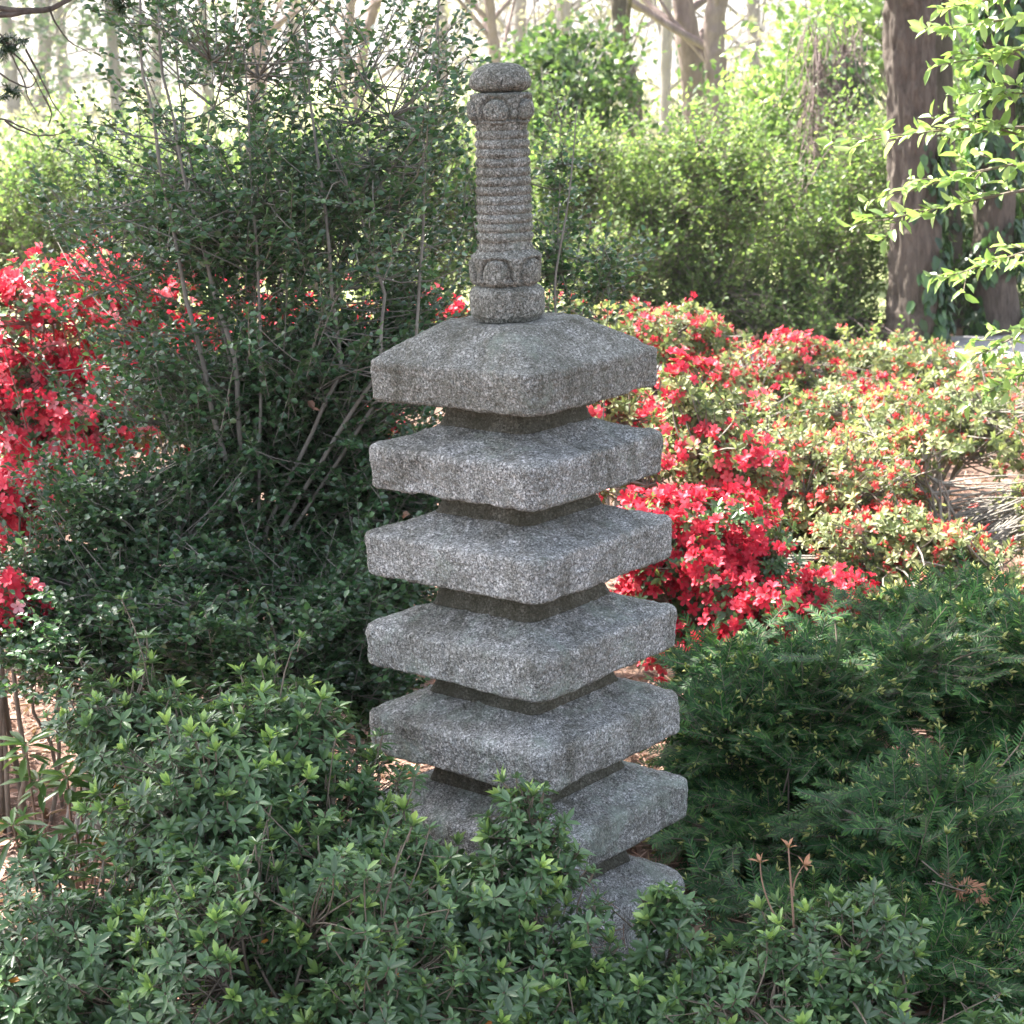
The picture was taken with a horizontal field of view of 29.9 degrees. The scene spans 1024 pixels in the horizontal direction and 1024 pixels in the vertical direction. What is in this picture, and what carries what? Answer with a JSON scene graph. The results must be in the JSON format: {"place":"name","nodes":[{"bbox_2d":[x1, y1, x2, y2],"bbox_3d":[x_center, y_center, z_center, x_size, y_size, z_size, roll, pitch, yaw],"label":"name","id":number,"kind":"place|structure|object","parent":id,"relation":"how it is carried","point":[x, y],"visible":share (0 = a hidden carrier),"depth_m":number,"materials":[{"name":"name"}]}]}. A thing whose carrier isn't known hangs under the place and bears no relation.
{"place":"outdoors","nodes":[
{"label":"outdoors","id":0,"kind":"place"},
{"bbox_2d":[0,0,883,89],"label":"sky","id":1,"kind":"structure","parent":0,"point":[738,5],"materials":[{"name":"white"}]},
{"bbox_2d":[0,62,1023,1022],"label":"ground","id":2,"kind":"structure","parent":0,"point":[968,470],"depth_m":5.06,"materials":[{"name":"brown soil"}]},
{"bbox_2d":[0,457,68,839],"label":"flowering azalea","id":3,"kind":"object","parent":2,"relation":"on","point":[12,517],"visible":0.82,"depth_m":4.29,"materials":[{"name":"red plant"}]},
{"bbox_2d":[0,730,118,918],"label":"pieris shrub","id":4,"kind":"object","parent":2,"relation":"on","point":[23,768],"visible":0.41,"depth_m":3.46,"materials":[{"name":"green plant"}]},
{"bbox_2d":[0,0,135,144],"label":"old conifer","id":5,"kind":"object","parent":2,"relation":"on","point":[119,8],"visible":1,"depth_m":3.88,"materials":[{"name":"brown plant"}]},
{"bbox_2d":[0,807,151,959],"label":"pieris shrub","id":6,"kind":"object","parent":2,"relation":"on","point":[71,827],"visible":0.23,"depth_m":3.21,"materials":[{"name":"green plant"}]},
{"bbox_2d":[0,230,199,694],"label":"flowering azalea","id":7,"kind":"object","parent":2,"relation":"on","point":[33,409],"visible":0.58,"depth_m":5.18,"materials":[{"name":"red plant"}]},
{"bbox_2d":[0,67,211,355],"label":"green shrub","id":8,"kind":"object","parent":2,"relation":"on","point":[19,235],"visible":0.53,"depth_m":10.93,"materials":[{"name":"green plant"}]},
{"bbox_2d":[0,806,250,1023],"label":"azalea shrub","id":9,"kind":"object","parent":2,"relation":"on","point":[72,945],"visible":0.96,"depth_m":2.89,"materials":[{"name":"green plant"}]},
{"bbox_2d":[0,401,314,866],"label":"holly shrub","id":10,"kind":"object","parent":2,"relation":"on","point":[131,527],"visible":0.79,"depth_m":4.03,"materials":[{"name":"green plant"}]},
{"bbox_2d":[54,79,284,305],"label":"green shrub","id":11,"kind":"object","parent":2,"relation":"on","point":[129,167],"visible":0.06,"depth_m":11.79,"materials":[{"name":"green plant"}]},
{"bbox_2d":[37,591,456,1020],"bbox_3d":[-0.427,0.592,3.229,0.763,0.821,0.674,-2,13,0],"label":"azalea shrub","id":12,"kind":"object","parent":2,"relation":"on","point":[211,800],"visible":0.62,"depth_m":3.14,"materials":[{"name":"green plant"}]},
{"bbox_2d":[12,0,491,772],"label":"holly shrub","id":13,"kind":"object","parent":2,"relation":"on","point":[274,220],"visible":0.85,"depth_m":4.08,"materials":[{"name":"green plant"}]},
{"bbox_2d":[307,400,318,409],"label":"dead leaf","id":14,"kind":"object","parent":13,"relation":"attached to","point":[311,403],"visible":1,"depth_m":4.05,"materials":[{"name":"brown plant"}]},
{"bbox_2d":[68,490,438,822],"bbox_3d":[-0.411,0.403,3.994,0.912,0.841,0.638,-7,14,-19],"label":"holly shrub","id":15,"kind":"object","parent":2,"relation":"on","point":[337,608],"visible":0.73,"depth_m":3.88,"materials":[{"name":"green plant"}]},
{"bbox_2d":[402,511,410,518],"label":"dead leaf","id":16,"kind":"object","parent":15,"relation":"hanging from","point":[405,514],"visible":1,"depth_m":4.01,"materials":[{"name":"brown plant"}]},
{"bbox_2d":[54,267,469,629],"bbox_3d":[-0.713,-0.150,5.644,1.145,1.195,1.133,-14,18,-41],"label":"flowering azalea","id":17,"kind":"object","parent":2,"relation":"on","point":[458,305],"visible":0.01,"depth_m":5.38,"materials":[{"name":"red plant"}]},
{"bbox_2d":[96,238,470,813],"bbox_3d":[-0.459,0.060,4.393,1.024,1.329,0.753,2,14,15],"label":"holly shrub","id":18,"kind":"object","parent":2,"relation":"on","point":[352,476],"visible":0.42,"depth_m":4.22,"materials":[{"name":"green plant"}]},
{"bbox_2d":[83,792,495,1023],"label":"azalea shrub","id":19,"kind":"object","parent":2,"relation":"on","point":[242,918],"visible":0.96,"depth_m":2.86,"materials":[{"name":"green plant"}]},
{"bbox_2d":[195,74,397,305],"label":"green shrub","id":20,"kind":"object","parent":2,"relation":"on","point":[234,158],"visible":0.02,"depth_m":11.49,"materials":[{"name":"green plant"}]},
{"bbox_2d":[319,45,539,307],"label":"green shrub","id":21,"kind":"object","parent":2,"relation":"on","point":[450,281],"visible":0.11,"depth_m":10.99,"materials":[{"name":"green plant"}]},
{"bbox_2d":[285,726,591,1018],"bbox_3d":[-0.190,0.712,3.135,0.453,0.617,0.565,-14,18,-43],"label":"azalea shrub","id":22,"kind":"object","parent":2,"relation":"on","point":[371,805],"visible":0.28,"depth_m":3.11,"materials":[{"name":"green plant"}]},
{"bbox_2d":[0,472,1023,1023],"bbox_3d":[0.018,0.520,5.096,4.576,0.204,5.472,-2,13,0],"label":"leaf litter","id":23,"kind":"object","parent":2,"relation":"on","point":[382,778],"depth_m":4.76,"materials":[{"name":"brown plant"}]},
{"bbox_2d":[748,838,811,983],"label":"bare sprig","id":24,"kind":"object","parent":23,"relation":"on","point":[806,861],"visible":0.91,"depth_m":3.01,"materials":[{"name":"twig bark"},{"name":"leaf"}]},
{"bbox_2d":[399,763,638,1023],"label":"azalea shrub","id":25,"kind":"object","parent":2,"relation":"on","point":[538,862],"visible":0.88,"depth_m":2.98,"materials":[{"name":"green plant"}]},
{"bbox_2d":[365,62,687,1020],"bbox_3d":[0.016,0.080,3.509,0.449,1.758,0.449,9,17,39],"label":"stone pagoda","id":26,"kind":"object","parent":2,"relation":"on","point":[523,636],"visible":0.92,"depth_m":3.37,"materials":[{"name":"stone"}]},
{"bbox_2d":[417,72,663,495],"bbox_3d":[0.080,-0.177,4.547,0.577,1.685,0.392,-2,13,0],"label":"holly shrub","id":27,"kind":"object","parent":2,"relation":"on","point":[554,250],"visible":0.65,"depth_m":4.46,"materials":[{"name":"green plant"}]},
{"bbox_2d":[469,40,723,316],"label":"green shrub","id":28,"kind":"object","parent":2,"relation":"on","point":[585,146],"visible":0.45,"depth_m":11.28,"materials":[{"name":"green plant"}]},
{"bbox_2d":[527,879,752,1023],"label":"azalea shrub","id":29,"kind":"object","parent":2,"relation":"on","point":[606,984],"visible":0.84,"depth_m":3.02,"materials":[{"name":"green plant"}]},
{"bbox_2d":[545,283,755,507],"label":"flowering azalea","id":30,"kind":"object","parent":2,"relation":"on","point":[673,326],"visible":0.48,"depth_m":7.14,"materials":[{"name":"green plant"}]},
{"bbox_2d":[586,344,794,619],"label":"flowering azalea","id":31,"kind":"object","parent":2,"relation":"on","point":[706,445],"visible":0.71,"depth_m":5.38,"materials":[{"name":"red plant"}]},
{"bbox_2d":[529,108,889,260],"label":"green shrub","id":32,"kind":"object","parent":2,"relation":"on","point":[610,141],"visible":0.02,"depth_m":16.35,"materials":[{"name":"green plant"}]},
{"bbox_2d":[610,477,819,686],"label":"flowering azalea","id":33,"kind":"object","parent":2,"relation":"on","point":[725,563],"visible":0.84,"depth_m":4.83,"materials":[{"name":"red plant"}]},
{"bbox_2d":[585,74,869,345],"bbox_3d":[1.066,-1.732,11.482,1.993,1.722,2.003,-2,13,0],"label":"green shrub","id":34,"kind":"object","parent":2,"relation":"on","point":[730,206],"visible":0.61,"depth_m":11.41,"materials":[{"name":"green plant"}]},
{"bbox_2d":[637,562,891,682],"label":"flowering azalea","id":35,"kind":"object","parent":2,"relation":"on","point":[814,592],"visible":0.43,"depth_m":4.98,"materials":[{"name":"red plant"}]},
{"bbox_2d":[646,324,912,426],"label":"flowering azalea","id":36,"kind":"object","parent":2,"relation":"on","point":[786,355],"visible":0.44,"depth_m":8.16,"materials":[{"name":"green plant"}]},
{"bbox_2d":[636,585,1023,921],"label":"yew shrub","id":37,"kind":"object","parent":2,"relation":"on","point":[760,735],"visible":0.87,"depth_m":4.16,"materials":[{"name":"green plant"}]},
{"bbox_2d":[650,876,1011,1023],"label":"azalea shrub","id":38,"kind":"object","parent":2,"relation":"on","point":[827,973],"visible":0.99,"depth_m":2.98,"materials":[{"name":"green plant"}]},
{"bbox_2d":[724,389,945,602],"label":"flowering azalea","id":39,"kind":"object","parent":2,"relation":"on","point":[822,475],"visible":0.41,"depth_m":5.85,"materials":[{"name":"green plant"}]},
{"bbox_2d":[703,49,973,349],"bbox_3d":[1.857,-1.824,11.525,1.776,1.876,2.125,8,16,35],"label":"green shrub","id":40,"kind":"object","parent":2,"relation":"on","point":[837,277],"visible":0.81,"depth_m":11.54,"materials":[{"name":"green plant"}]},
{"bbox_2d":[681,717,1023,1023],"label":"yew shrub","id":41,"kind":"object","parent":2,"relation":"on","point":[890,830],"visible":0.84,"depth_m":3.63,"materials":[{"name":"green plant"}]},
{"bbox_2d":[921,861,995,903],"bbox_3d":[0.820,0.695,3.540,0.142,0.103,0.075,2,14,17],"label":"dead yew spray","id":42,"kind":"object","parent":41,"relation":"attached to","point":[978,899],"visible":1,"depth_m":3.53,"materials":[{"name":"brown plant"}]},
{"bbox_2d":[712,354,1023,518],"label":"flowering azalea","id":43,"kind":"object","parent":2,"relation":"on","point":[1003,435],"visible":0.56,"depth_m":7.00,"materials":[{"name":"green plant"}]},
{"bbox_2d":[754,324,1023,415],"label":"flowering azalea","id":44,"kind":"object","parent":2,"relation":"on","point":[879,356],"visible":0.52,"depth_m":8.75,"materials":[{"name":"green plant"}]},
{"bbox_2d":[783,403,1023,617],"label":"flowering azalea","id":45,"kind":"object","parent":2,"relation":"on","point":[916,533],"visible":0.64,"depth_m":5.62,"materials":[{"name":"green plant"}]},
{"bbox_2d":[811,545,1023,806],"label":"yew shrub","id":46,"kind":"object","parent":2,"relation":"on","point":[976,603],"visible":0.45,"depth_m":4.44,"materials":[{"name":"green plant"}]},
{"bbox_2d":[814,0,1023,420],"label":"overhanging tree","id":47,"kind":"object","parent":2,"relation":"on","point":[996,94],"visible":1,"depth_m":4.43,"materials":[{"name":"green plant"}]},
{"bbox_2d":[880,0,959,346],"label":"tree","id":48,"kind":"object","parent":2,"relation":"on","point":[907,54],"visible":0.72,"depth_m":11.07,"materials":[{"name":"brown plant"}]},
{"bbox_2d":[882,148,1023,328],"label":"green shrub","id":49,"kind":"object","parent":2,"relation":"on","point":[1021,289],"visible":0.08,"depth_m":12.15,"materials":[{"name":"green plant"}]},
{"bbox_2d":[935,0,972,327],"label":"slim dark tree","id":50,"kind":"object","parent":2,"relation":"on","point":[956,227],"visible":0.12,"depth_m":11.90,"materials":[{"name":"brown plant"}]},
{"bbox_2d":[948,992,1023,1023],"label":"azalea shrub","id":51,"kind":"object","parent":2,"relation":"on","point":[972,1016],"visible":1,"depth_m":2.91,"materials":[{"name":"green plant"}]},
{"bbox_2d":[955,0,1023,335],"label":"ivy hung tree","id":52,"kind":"object","parent":2,"relation":"on","point":[996,296],"visible":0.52,"depth_m":11.42,"materials":[{"name":"green plant"}]},
{"bbox_2d":[0,65,1023,346],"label":"lawn","id":53,"kind":"structure","parent":0,"point":[390,95],"depth_m":106.10,"materials":[{"name":"green plant"}]},
{"bbox_2d":[0,0,92,161],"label":"conifer","id":54,"kind":"object","parent":53,"relation":"on","point":[7,25],"visible":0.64,"depth_m":36.86,"materials":[{"name":"green plant"}]},
{"bbox_2d":[0,0,94,153],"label":"tree","id":55,"kind":"object","parent":53,"relation":"on","point":[48,44],"visible":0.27,"depth_m":38.36,"materials":[{"name":"brown plant"}]},
{"bbox_2d":[0,0,136,126],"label":"conifer","id":56,"kind":"object","parent":53,"relation":"on","point":[57,12],"visible":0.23,"depth_m":42.58,"materials":[{"name":"green plant"}]},
{"bbox_2d":[0,0,223,115],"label":"tree","id":57,"kind":"object","parent":53,"relation":"on","point":[159,93],"visible":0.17,"depth_m":44.80,"materials":[{"name":"brown plant"}]},
{"bbox_2d":[46,0,198,143],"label":"conifer","id":58,"kind":"object","parent":53,"relation":"on","point":[112,47],"visible":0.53,"depth_m":38.73,"materials":[{"name":"green plant"}]},
{"bbox_2d":[134,0,246,122],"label":"conifer","id":59,"kind":"object","parent":53,"relation":"on","point":[208,91],"visible":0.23,"depth_m":46.51,"materials":[{"name":"green plant"}]},
{"bbox_2d":[0,70,476,257],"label":"green shrub","id":60,"kind":"object","parent":53,"relation":"on","point":[82,149],"visible":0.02,"depth_m":16.38,"materials":[{"name":"green plant"}]},
{"bbox_2d":[190,0,330,120],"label":"tree","id":61,"kind":"object","parent":53,"relation":"on","point":[281,30],"visible":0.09,"depth_m":43.28,"materials":[{"name":"brown plant"}]},
{"bbox_2d":[195,0,361,134],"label":"slender tree","id":62,"kind":"object","parent":53,"relation":"on","point":[278,25],"visible":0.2,"depth_m":27.12,"materials":[{"name":"brown plant"}]},
{"bbox_2d":[255,0,380,137],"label":"slender tree","id":63,"kind":"object","parent":53,"relation":"on","point":[350,6],"visible":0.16,"depth_m":24.26,"materials":[{"name":"brown plant"}]},
{"bbox_2d":[214,0,499,135],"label":"slender tree","id":64,"kind":"object","parent":53,"relation":"on","point":[374,10],"visible":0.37,"depth_m":25.10,"materials":[{"name":"brown plant"}]},
{"bbox_2d":[339,0,590,112],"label":"tree","id":65,"kind":"object","parent":53,"relation":"on","point":[444,19],"visible":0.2,"depth_m":41.12,"materials":[{"name":"brown plant"}]},
{"bbox_2d":[0,46,964,208],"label":"distant undergrowth","id":66,"kind":"object","parent":53,"relation":"on","point":[200,103],"visible":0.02,"depth_m":36.61,"materials":[{"name":"green plant"}]},
{"bbox_2d":[376,0,606,67],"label":"tree","id":67,"kind":"object","parent":53,"relation":"on","point":[517,20],"visible":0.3,"depth_m":37.66,"materials":[{"name":"brown plant"}]},
{"bbox_2d":[426,0,574,62],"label":"bare tree","id":68,"kind":"object","parent":53,"relation":"on","point":[490,32],"visible":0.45,"depth_m":23.26,"materials":[{"name":"brown plant"}]},
{"bbox_2d":[469,0,656,64],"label":"tree","id":69,"kind":"object","parent":53,"relation":"on","point":[563,13],"visible":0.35,"depth_m":36.81,"materials":[{"name":"brown plant"}]},
{"bbox_2d":[450,0,679,256],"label":"evergreen tree","id":70,"kind":"object","parent":53,"relation":"on","point":[559,56],"visible":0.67,"depth_m":16.52,"materials":[{"name":"green plant"}]},
{"bbox_2d":[444,0,734,159],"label":"twisted tree","id":71,"kind":"object","parent":53,"relation":"on","point":[706,49],"visible":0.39,"depth_m":18.95,"materials":[{"name":"brown plant"}]},
{"bbox_2d":[447,0,796,134],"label":"tree","id":72,"kind":"object","parent":53,"relation":"on","point":[650,22],"visible":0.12,"depth_m":40.30,"materials":[{"name":"brown plant"}]},
{"bbox_2d":[610,0,642,226],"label":"leaning tree","id":73,"kind":"object","parent":53,"relation":"on","point":[624,6],"visible":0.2,"depth_m":18.37,"materials":[{"name":"brown plant"}]},
{"bbox_2d":[457,0,815,109],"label":"tree","id":74,"kind":"object","parent":53,"relation":"on","point":[738,53],"visible":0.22,"depth_m":41.42,"materials":[{"name":"brown plant"}]},
{"bbox_2d":[672,0,706,133],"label":"twisted tree","id":75,"kind":"object","parent":53,"relation":"on","point":[685,18],"visible":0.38,"depth_m":19.40,"materials":[{"name":"brown plant"}]},
{"bbox_2d":[653,0,843,140],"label":"tree","id":76,"kind":"object","parent":53,"relation":"on","point":[665,59],"visible":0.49,"depth_m":29.10,"materials":[{"name":"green plant"}]},
{"bbox_2d":[633,0,876,111],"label":"tree","id":77,"kind":"object","parent":53,"relation":"on","point":[757,13],"visible":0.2,"depth_m":37.84,"materials":[{"name":"brown plant"}]},
{"bbox_2d":[675,0,887,262],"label":"young tree","id":78,"kind":"object","parent":53,"relation":"on","point":[769,100],"visible":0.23,"depth_m":13.98,"materials":[{"name":"green plant"}]},
{"bbox_2d":[798,38,883,294],"bbox_3d":[2.205,-2.173,12.810,0.577,1.918,0.714,-2,13,0],"label":"snag tree","id":79,"kind":"object","parent":53,"relation":"on","point":[851,72],"visible":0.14,"depth_m":12.65,"materials":[{"name":"green plant"}]},
{"bbox_2d":[755,13,887,196],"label":"hanging vine","id":80,"kind":"object","parent":79,"relation":"hanging from","point":[819,67],"visible":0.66,"depth_m":12.57,"materials":[{"name":"brown plant"}]},
{"bbox_2d":[740,0,954,101],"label":"tree","id":81,"kind":"object","parent":53,"relation":"on","point":[799,48],"visible":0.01,"depth_m":35.76,"materials":[{"name":"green plant"}]},
{"bbox_2d":[763,0,961,218],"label":"soft tree","id":82,"kind":"object","parent":53,"relation":"on","point":[867,19],"visible":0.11,"depth_m":19.25,"materials":[{"name":"green plant"}]},
{"bbox_2d":[883,0,1023,185],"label":"corner tree","id":83,"kind":"object","parent":53,"relation":"on","point":[964,35],"visible":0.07,"depth_m":14.50,"materials":[{"name":"green plant"}]},
{"bbox_2d":[558,886,638,960],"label":"fallen twigs","id":84,"kind":"object","parent":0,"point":[602,927],"visible":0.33,"depth_m":3.37,"materials":[{"name":"brown wood"}]},
{"bbox_2d":[657,334,1023,382],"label":"path","id":85,"kind":"structure","parent":0,"point":[964,340],"depth_m":11.18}
]}

